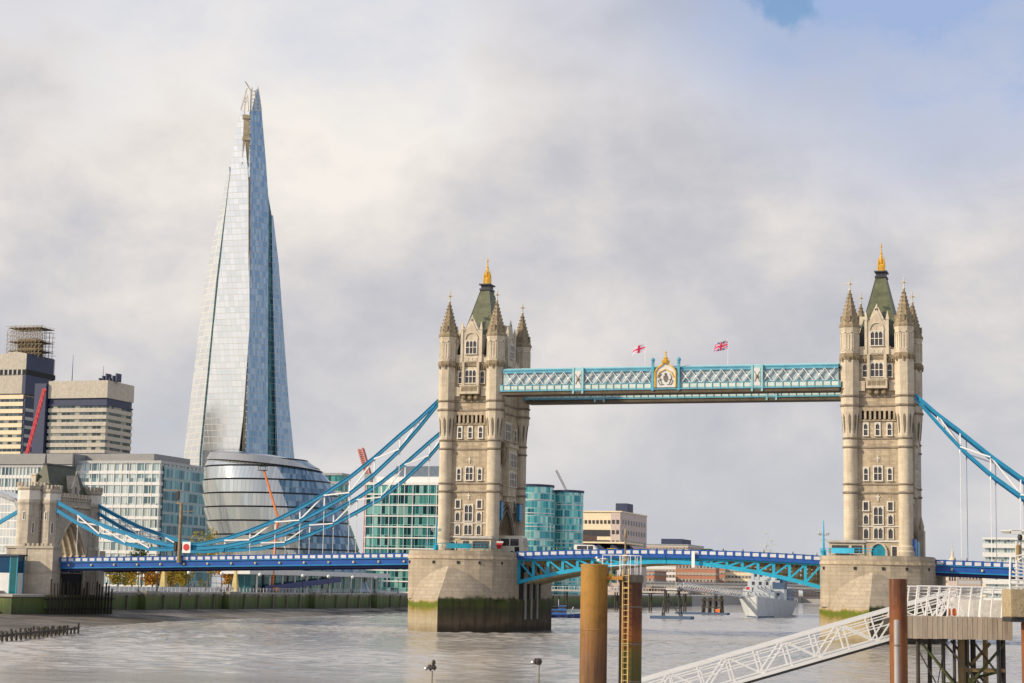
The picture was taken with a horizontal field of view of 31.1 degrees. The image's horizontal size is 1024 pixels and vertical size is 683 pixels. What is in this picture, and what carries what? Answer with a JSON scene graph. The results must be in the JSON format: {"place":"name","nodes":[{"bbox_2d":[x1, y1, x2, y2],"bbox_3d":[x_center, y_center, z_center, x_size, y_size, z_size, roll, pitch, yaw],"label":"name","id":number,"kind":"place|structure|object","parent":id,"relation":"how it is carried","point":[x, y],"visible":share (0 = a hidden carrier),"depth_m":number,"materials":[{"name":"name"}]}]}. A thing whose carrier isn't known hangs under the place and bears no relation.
{"place":"outdoors","nodes":[
{"label":"outdoors","id":0,"kind":"place"},
{"bbox_2d":[0,490,17,553],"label":"sloping glass hall","id":1,"kind":"structure","parent":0,"point":[8,503],"depth_m":587.88,"materials":[{"name":"white glass"}]},
{"bbox_2d":[0,606,558,636],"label":"foreshore mud","id":2,"kind":"structure","parent":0,"point":[8,622],"depth_m":430.63,"materials":[{"name":"brown soil"}]},
{"bbox_2d":[0,594,49,613],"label":"quay apron","id":3,"kind":"object","parent":2,"relation":"on","point":[21,603],"visible":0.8,"depth_m":385.56,"materials":[{"name":"concrete"}]},
{"bbox_2d":[0,554,27,593],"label":"lift shaft","id":4,"kind":"object","parent":3,"relation":"on","point":[12,568],"visible":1,"depth_m":395.87,"materials":[{"name":"teal glass"}]},
{"bbox_2d":[9,556,16,593],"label":"door","id":5,"kind":"structure","parent":4,"relation":"in","point":[13,559],"depth_m":395.32,"materials":[{"name":"teal glass"}]},
{"bbox_2d":[0,623,79,640],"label":"ruined jetty","id":6,"kind":"object","parent":2,"relation":"on","point":[46,631],"visible":0.69,"depth_m":281.00,"materials":[{"name":"brown wood"}]},
{"bbox_2d":[42,595,114,613],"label":"timber fender wall","id":7,"kind":"structure","parent":2,"relation":"on","point":[45,608],"depth_m":404.81,"materials":[{"name":"black wood"}]},
{"bbox_2d":[202,451,371,591],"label":"round glass hall","id":8,"kind":"structure","parent":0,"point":[236,497],"depth_m":598.59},
{"bbox_2d":[0,603,1021,682],"bbox_3d":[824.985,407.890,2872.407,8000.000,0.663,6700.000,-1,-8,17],"label":"river water","id":9,"kind":"structure","parent":0,"point":[386,647],"depth_m":248.33,"materials":[{"name":"grey liquid"}]},
{"bbox_2d":[407,550,551,632],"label":"bridge pier","id":10,"kind":"structure","parent":9,"relation":"in","point":[454,591],"depth_m":361.29,"materials":[{"name":"stone"}]},
{"bbox_2d":[425,543,488,548],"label":"pier railing","id":11,"kind":"object","parent":10,"relation":"on","point":[461,545],"visible":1,"depth_m":361.84,"materials":[{"name":"teal metal"}]},
{"bbox_2d":[458,536,498,550],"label":"control cabin","id":12,"kind":"object","parent":10,"relation":"on","point":[491,541],"visible":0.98,"depth_m":362.96,"materials":[{"name":"stone"}]},
{"bbox_2d":[472,541,488,549],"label":"window","id":13,"kind":"structure","parent":12,"relation":"in","point":[475,543],"depth_m":362.68,"materials":[{"name":"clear glass"}]},
{"bbox_2d":[437,259,531,550],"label":"bridge tower","id":14,"kind":"structure","parent":10,"relation":"on","point":[483,424],"depth_m":377.52,"materials":[{"name":"stone"}]},
{"bbox_2d":[56,399,437,556],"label":"suspension chain","id":15,"kind":"object","parent":14,"relation":"hanging from","point":[428,412],"visible":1,"depth_m":386.74,"materials":[{"name":"blue paint"}]},
{"bbox_2d":[59,553,408,571],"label":"side span","id":16,"kind":"object","parent":15,"relation":"hanging from","point":[339,561],"visible":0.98,"depth_m":389.29,"materials":[{"name":"paint"}]},
{"bbox_2d":[173,489,194,562],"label":"floodlight mast","id":17,"kind":"object","parent":16,"relation":"on","point":[177,548],"visible":1,"depth_m":392.22,"materials":[{"name":"metal"}]},
{"bbox_2d":[182,542,190,559],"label":"navigation sign","id":18,"kind":"object","parent":16,"relation":"attached to","point":[186,547],"visible":1,"depth_m":391.50,"materials":[{"name":"white metal"}]},
{"bbox_2d":[98,431,439,555],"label":"suspension chain","id":19,"kind":"object","parent":14,"relation":"hanging from","point":[242,548],"visible":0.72,"depth_m":403.52,"materials":[{"name":"blue paint"}]},
{"bbox_2d":[463,524,472,534],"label":"window","id":20,"kind":"structure","parent":14,"relation":"in","point":[467,528],"depth_m":374.28,"materials":[{"name":"stone"}]},
{"bbox_2d":[463,504,473,521],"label":"window","id":21,"kind":"structure","parent":14,"relation":"in","point":[468,508],"depth_m":374.74,"materials":[{"name":"stone"}]},
{"bbox_2d":[464,466,473,480],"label":"window","id":22,"kind":"structure","parent":14,"relation":"in","point":[469,470],"depth_m":375.75,"materials":[{"name":"stone"}]},
{"bbox_2d":[464,369,475,383],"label":"window","id":23,"kind":"structure","parent":14,"relation":"in","point":[470,374],"depth_m":377.95,"materials":[{"name":"glass"}]},
{"bbox_2d":[465,340,477,354],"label":"window","id":24,"kind":"structure","parent":14,"relation":"in","point":[470,345],"depth_m":378.69,"materials":[{"name":"glass"}]},
{"bbox_2d":[504,421,511,441],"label":"window","id":25,"kind":"structure","parent":14,"relation":"in","point":[507,430],"depth_m":384.00,"materials":[{"name":"glass"}]},
{"bbox_2d":[509,471,516,487],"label":"window","id":26,"kind":"structure","parent":14,"relation":"in","point":[512,475],"depth_m":382.32,"materials":[{"name":"glass"}]},
{"bbox_2d":[509,451,517,468],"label":"window","id":27,"kind":"structure","parent":14,"relation":"in","point":[513,456],"depth_m":382.69,"materials":[{"name":"glass"}]},
{"bbox_2d":[517,504,522,523],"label":"arch banner","id":28,"kind":"object","parent":14,"relation":"attached to","point":[519,513],"visible":1,"depth_m":386.79,"materials":[{"name":"blue paint"}]},
{"bbox_2d":[500,351,840,396],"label":"walkway","id":29,"kind":"structure","parent":14,"relation":"attached to","point":[665,377],"depth_m":364.09,"materials":[{"name":"teal paint"}]},
{"bbox_2d":[714,340,727,352],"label":"flag","id":30,"kind":"object","parent":29,"relation":"attached to","point":[721,346],"visible":1,"depth_m":364.08,"materials":[{"name":"red fabric"}]},
{"bbox_2d":[524,393,840,404],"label":"walkway","id":31,"kind":"structure","parent":14,"relation":"attached to","point":[703,398],"depth_m":380.66,"materials":[{"name":"teal metal"}]},
{"bbox_2d":[499,536,528,551],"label":"coach","id":32,"kind":"object","parent":10,"relation":"on","point":[514,543],"visible":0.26,"depth_m":374.87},
{"bbox_2d":[516,549,678,584],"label":"bascule leaf","id":33,"kind":"object","parent":10,"relation":"attached to","point":[542,559],"visible":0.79,"depth_m":367.85,"materials":[{"name":"metal"}]},
{"bbox_2d":[574,545,597,549],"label":"van","id":34,"kind":"object","parent":33,"relation":"on","point":[580,547],"visible":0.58,"depth_m":369.31,"materials":[{"name":"white paint"}]},
{"bbox_2d":[551,599,579,617],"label":"boat","id":35,"kind":"object","parent":9,"relation":"on","point":[561,612],"visible":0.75,"depth_m":555.40,"materials":[{"name":"blue metal"}]},
{"bbox_2d":[579,564,607,682],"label":"mooring pile","id":36,"kind":"object","parent":9,"relation":"in","point":[593,622],"visible":1,"depth_m":67.29,"materials":[{"name":"metal"}]},
{"bbox_2d":[552,586,689,611],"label":"ship pier","id":37,"kind":"structure","parent":9,"relation":"in","point":[648,592],"depth_m":777.82,"materials":[{"name":"concrete"}]},
{"bbox_2d":[618,528,643,682],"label":"mooring pile","id":38,"kind":"object","parent":9,"relation":"in","point":[630,626],"visible":0.99,"depth_m":67.42,"materials":[{"name":"red metal"}]},
{"bbox_2d":[602,555,622,579],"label":"pile platform","id":39,"kind":"structure","parent":38,"relation":"attached to","point":[612,577],"depth_m":67.65,"materials":[{"name":"white paint"}]},
{"bbox_2d":[650,585,693,619],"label":"landing stage","id":40,"kind":"object","parent":9,"relation":"on","point":[663,616],"visible":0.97,"depth_m":576.60,"materials":[{"name":"black metal"}]},
{"bbox_2d":[675,596,729,614],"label":"mooring dolphin","id":41,"kind":"object","parent":9,"relation":"on","point":[710,607],"visible":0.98,"depth_m":696.02,"materials":[{"name":"orange paint"}]},
{"bbox_2d":[740,527,797,617],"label":"warship","id":42,"kind":"object","parent":9,"relation":"on","point":[769,597],"visible":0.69,"depth_m":660.29,"materials":[{"name":"grey metal"}]},
{"bbox_2d":[676,582,749,597],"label":"ship gangway","id":43,"kind":"object","parent":42,"relation":"attached to","point":[706,591],"visible":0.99,"depth_m":614.97,"materials":[{"name":"white paint"}]},
{"bbox_2d":[646,581,985,594],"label":"road bridge","id":44,"kind":"structure","parent":9,"relation":"in","point":[738,586],"depth_m":1301.70,"materials":[{"name":"concrete"}]},
{"bbox_2d":[819,555,947,644],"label":"bridge pier","id":45,"kind":"structure","parent":9,"relation":"in","point":[851,586],"depth_m":336.86,"materials":[{"name":"stone"}]},
{"bbox_2d":[827,540,868,555],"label":"control cabin","id":46,"kind":"object","parent":45,"relation":"on","point":[857,544],"visible":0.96,"depth_m":341.30,"materials":[{"name":"stone"}]},
{"bbox_2d":[820,548,876,553],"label":"pier railing","id":47,"kind":"object","parent":45,"relation":"on","point":[843,550],"visible":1,"depth_m":339.97,"materials":[{"name":"teal metal"}]},
{"bbox_2d":[839,244,923,555],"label":"bridge tower","id":48,"kind":"structure","parent":45,"relation":"on","point":[882,366],"depth_m":352.24,"materials":[{"name":"stone"}]},
{"bbox_2d":[870,330,883,345],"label":"window","id":49,"kind":"structure","parent":48,"relation":"in","point":[876,337],"depth_m":354.10,"materials":[{"name":"glass"}]},
{"bbox_2d":[870,362,883,377],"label":"window","id":50,"kind":"structure","parent":48,"relation":"in","point":[876,368],"depth_m":353.33,"materials":[{"name":"glass"}]},
{"bbox_2d":[873,465,882,480],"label":"window","id":51,"kind":"structure","parent":48,"relation":"in","point":[877,469],"depth_m":351.26,"materials":[{"name":"stone"}]},
{"bbox_2d":[873,506,883,524],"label":"window","id":52,"kind":"structure","parent":48,"relation":"in","point":[878,511],"depth_m":350.15,"materials":[{"name":"stone"}]},
{"bbox_2d":[873,527,883,539],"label":"window","id":53,"kind":"structure","parent":48,"relation":"in","point":[878,532],"depth_m":349.72,"materials":[{"name":"stone"}]},
{"bbox_2d":[869,542,887,555],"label":"doorway","id":54,"kind":"structure","parent":48,"relation":"in","point":[880,550],"depth_m":349.21,"materials":[{"name":"stone"}]},
{"bbox_2d":[914,393,1023,560],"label":"suspension chain","id":55,"kind":"object","parent":48,"relation":"hanging from","point":[918,399],"visible":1,"depth_m":346.13,"materials":[{"name":"blue paint"}]},
{"bbox_2d":[935,559,1022,579],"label":"side span","id":56,"kind":"object","parent":55,"relation":"hanging from","point":[972,569],"visible":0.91,"depth_m":343.32,"materials":[{"name":"metal"}]},
{"bbox_2d":[923,404,1023,557],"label":"suspension chain","id":57,"kind":"object","parent":48,"relation":"hanging from","point":[980,451],"visible":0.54,"depth_m":362.48,"materials":[{"name":"blue paint"}]},
{"bbox_2d":[913,518,925,556],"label":"blue hoarding","id":58,"kind":"object","parent":45,"relation":"on","point":[919,548],"visible":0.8,"depth_m":359.47,"materials":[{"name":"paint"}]},
{"bbox_2d":[894,620,899,682],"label":"grey post","id":59,"kind":"object","parent":9,"relation":"in","point":[896,651],"visible":1,"depth_m":70.37,"materials":[{"name":"metal"}]},
{"bbox_2d":[889,579,907,682],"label":"mooring pile","id":60,"kind":"object","parent":9,"relation":"in","point":[897,599],"visible":0.85,"depth_m":71.60,"materials":[{"name":"red metal"}]},
{"bbox_2d":[882,585,1012,682],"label":"wooden jetty","id":61,"kind":"object","parent":9,"relation":"in","point":[963,630],"visible":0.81,"depth_m":80.10,"materials":[{"name":"brown wood"}]},
{"bbox_2d":[641,590,963,682],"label":"white gangway","id":62,"kind":"object","parent":61,"relation":"attached to","point":[871,642],"visible":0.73,"depth_m":82.85,"materials":[{"name":"paint"}]},
{"bbox_2d":[1021,622,1023,682],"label":"support pile","id":63,"kind":"object","parent":9,"relation":"in","point":[1022,638],"visible":1,"depth_m":78.23,"materials":[{"name":"red metal"}]},
{"bbox_2d":[1002,589,1023,621],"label":"stone block","id":64,"kind":"structure","parent":63,"relation":"on","point":[1012,605],"depth_m":77.86,"materials":[{"name":"beige stone"}]},
{"bbox_2d":[1009,554,1023,588],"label":"ladder cage","id":65,"kind":"object","parent":64,"relation":"on","point":[1018,576],"visible":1,"depth_m":78.38,"materials":[{"name":"paint"}]},
{"bbox_2d":[1010,529,1022,588],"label":"camera post","id":66,"kind":"object","parent":64,"relation":"on","point":[1018,549],"visible":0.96,"depth_m":78.97,"materials":[{"name":"metal"}]},
{"bbox_2d":[0,0,1023,593],"label":"sky","id":67,"kind":"structure","parent":0,"point":[682,179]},
{"bbox_2d":[211,586,819,605],"bbox_3d":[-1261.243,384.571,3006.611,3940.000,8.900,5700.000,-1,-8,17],"label":"bank ground","id":68,"kind":"structure","parent":0,"point":[728,600],"depth_m":1224.90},
{"bbox_2d":[0,351,54,453],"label":"hospital tower","id":69,"kind":"structure","parent":68,"relation":"on","point":[22,374],"depth_m":1147.37,"materials":[{"name":"grey concrete"}]},
{"bbox_2d":[6,325,54,361],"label":"roof scaffold","id":70,"kind":"object","parent":69,"relation":"on","point":[31,345],"visible":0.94,"depth_m":1162.74,"materials":[{"name":"metal"}]},
{"bbox_2d":[25,388,45,453],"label":"tower crane","id":71,"kind":"object","parent":68,"relation":"on","point":[35,420],"visible":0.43,"depth_m":900.85,"materials":[{"name":"red paint"}]},
{"bbox_2d":[0,454,86,493],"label":"grey roofed office","id":72,"kind":"structure","parent":68,"relation":"on","point":[15,469],"depth_m":668.59,"materials":[{"name":"concrete"}]},
{"bbox_2d":[0,451,105,594],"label":"bridge gatehouse","id":73,"kind":"object","parent":68,"relation":"on","point":[47,538],"visible":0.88,"depth_m":403.66,"materials":[{"name":"stone"}]},
{"bbox_2d":[31,366,133,453],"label":"hospital wing","id":74,"kind":"structure","parent":68,"relation":"on","point":[87,417],"depth_m":1089.64,"materials":[{"name":"beige concrete"}]},
{"bbox_2d":[104,572,128,585],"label":"tree","id":75,"kind":"object","parent":68,"relation":"on","point":[115,577],"visible":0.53,"depth_m":466.09,"materials":[{"name":"yellow plant"}]},
{"bbox_2d":[120,572,140,586],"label":"tree","id":76,"kind":"object","parent":68,"relation":"on","point":[132,577],"visible":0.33,"depth_m":473.70,"materials":[{"name":"yellow plant"}]},
{"bbox_2d":[129,544,152,586],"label":"tree","id":77,"kind":"object","parent":68,"relation":"on","point":[142,553],"visible":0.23,"depth_m":526.91,"materials":[{"name":"green plant"}]},
{"bbox_2d":[76,454,211,586],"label":"riverside office","id":78,"kind":"structure","parent":68,"relation":"on","point":[141,489],"depth_m":660.25,"materials":[{"name":"grey metal"}]},
{"bbox_2d":[142,572,161,586],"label":"tree","id":79,"kind":"object","parent":68,"relation":"on","point":[152,579],"visible":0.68,"depth_m":482.71,"materials":[{"name":"orange plant"}]},
{"bbox_2d":[159,572,169,591],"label":"pylon","id":80,"kind":"object","parent":68,"relation":"on","point":[163,581],"visible":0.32,"depth_m":474.49,"materials":[{"name":"stone"}]},
{"bbox_2d":[158,571,184,586],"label":"tree","id":81,"kind":"object","parent":68,"relation":"on","point":[170,575],"visible":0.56,"depth_m":494.91,"materials":[{"name":"yellow plant"}]},
{"bbox_2d":[173,571,204,586],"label":"tree","id":82,"kind":"object","parent":68,"relation":"on","point":[184,574],"visible":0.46,"depth_m":503.63,"materials":[{"name":"yellow plant"}]},
{"bbox_2d":[189,527,234,586],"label":"tree","id":83,"kind":"object","parent":68,"relation":"on","point":[207,539],"visible":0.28,"depth_m":541.36,"materials":[{"name":"green plant"}]},
{"bbox_2d":[216,571,233,591],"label":"tree","id":84,"kind":"object","parent":68,"relation":"on","point":[227,578],"visible":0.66,"depth_m":527.03,"materials":[{"name":"orange plant"}]},
{"bbox_2d":[229,571,240,591],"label":"pylon","id":85,"kind":"object","parent":68,"relation":"on","point":[235,585],"visible":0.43,"depth_m":514.17,"materials":[{"name":"stone"}]},
{"bbox_2d":[184,81,293,586],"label":"glass skyscraper","id":86,"kind":"structure","parent":68,"relation":"on","point":[240,365],"depth_m":1158.46,"materials":[{"name":"glass"}]},
{"bbox_2d":[258,466,278,591],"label":"boom lift","id":87,"kind":"object","parent":68,"relation":"on","point":[277,515],"visible":0.68,"depth_m":538.74,"materials":[{"name":"orange paint"}]},
{"bbox_2d":[222,570,389,592],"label":"riverside pavilion","id":88,"kind":"structure","parent":68,"relation":"on","point":[315,580],"depth_m":560.05,"materials":[{"name":"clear glass"}]},
{"bbox_2d":[323,473,349,514],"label":"building","id":89,"kind":"structure","parent":68,"relation":"on","point":[334,478],"depth_m":767.16,"materials":[{"name":"teal glass"}]},
{"bbox_2d":[0,591,691,609],"bbox_3d":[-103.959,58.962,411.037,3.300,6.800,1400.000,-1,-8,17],"label":"embankment wall","id":90,"kind":"structure","parent":68,"relation":"on","point":[143,600],"depth_m":526.42,"materials":[{"name":"concrete"}]},
{"bbox_2d":[104,586,401,592],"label":"promenade railing","id":91,"kind":"object","parent":90,"relation":"on","point":[167,589],"visible":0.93,"depth_m":482.52,"materials":[{"name":"grey metal"}]},
{"bbox_2d":[357,447,372,552],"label":"tower crane","id":92,"kind":"object","parent":68,"relation":"on","point":[362,454],"visible":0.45,"depth_m":799.87,"materials":[{"name":"red metal"}]},
{"bbox_2d":[364,466,438,592],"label":"teal glass office","id":93,"kind":"structure","parent":68,"relation":"on","point":[416,513],"depth_m":688.57,"materials":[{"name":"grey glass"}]},
{"bbox_2d":[525,484,554,567],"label":"round glass block","id":94,"kind":"structure","parent":68,"relation":"on","point":[539,514],"depth_m":829.39,"materials":[{"name":"teal glass"}]},
{"bbox_2d":[552,490,583,594],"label":"round glass block","id":95,"kind":"structure","parent":68,"relation":"on","point":[568,505],"depth_m":841.83,"materials":[{"name":"teal glass"}]},
{"bbox_2d":[583,535,643,594],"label":"wharf building","id":96,"kind":"structure","parent":68,"relation":"on","point":[589,540],"depth_m":907.52,"materials":[{"name":"stone"}]},
{"bbox_2d":[583,503,647,590],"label":"cream office","id":97,"kind":"structure","parent":68,"relation":"on","point":[606,526],"depth_m":1010.09,"materials":[{"name":"stone"}]},
{"bbox_2d":[583,530,609,535],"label":"window","id":98,"kind":"structure","parent":97,"relation":"in","point":[585,532],"depth_m":1007.52,"materials":[{"name":"grey glass"}]},
{"bbox_2d":[642,570,666,593],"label":"distant building","id":99,"kind":"structure","parent":68,"relation":"on","point":[655,576],"depth_m":1328.40,"materials":[{"name":"orange brick"}]},
{"bbox_2d":[646,539,703,593],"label":"distant building","id":100,"kind":"structure","parent":68,"relation":"on","point":[679,544],"depth_m":1409.14,"materials":[{"name":"grey concrete"}]},
{"bbox_2d":[676,565,718,594],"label":"distant building","id":101,"kind":"structure","parent":68,"relation":"on","point":[689,573],"depth_m":1361.21,"materials":[{"name":"orange brick"}]},
{"bbox_2d":[725,569,750,595],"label":"distant building","id":102,"kind":"structure","parent":68,"relation":"on","point":[733,576],"depth_m":1366.96,"materials":[{"name":"beige"}]},
{"bbox_2d":[803,569,819,598],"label":"distant building","id":103,"kind":"structure","parent":68,"relation":"on","point":[810,595],"depth_m":1507.53,"materials":[{"name":"stone"}]},
{"bbox_2d":[665,549,819,588],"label":"bascule leaf","id":104,"kind":"object","parent":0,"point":[743,561],"visible":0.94,"depth_m":357.16,"materials":[{"name":"metal"}]},
{"bbox_2d":[946,598,1001,614],"bbox_3d":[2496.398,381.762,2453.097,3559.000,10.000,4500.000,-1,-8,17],"label":"bank ground","id":105,"kind":"structure","parent":0,"point":[986,607],"depth_m":889.26,"materials":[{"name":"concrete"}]},
{"bbox_2d":[948,542,957,598],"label":"church tower","id":106,"kind":"structure","parent":105,"relation":"on","point":[952,581],"depth_m":1193.79,"materials":[{"name":"stone"}]},
{"bbox_2d":[958,577,981,597],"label":"distant building","id":107,"kind":"structure","parent":105,"relation":"on","point":[963,581],"depth_m":1499.83,"materials":[{"name":"beige concrete"}]},
{"bbox_2d":[982,530,1023,599],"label":"white banded office","id":108,"kind":"structure","parent":105,"relation":"on","point":[1005,549],"depth_m":906.92,"materials":[{"name":"grey concrete"}]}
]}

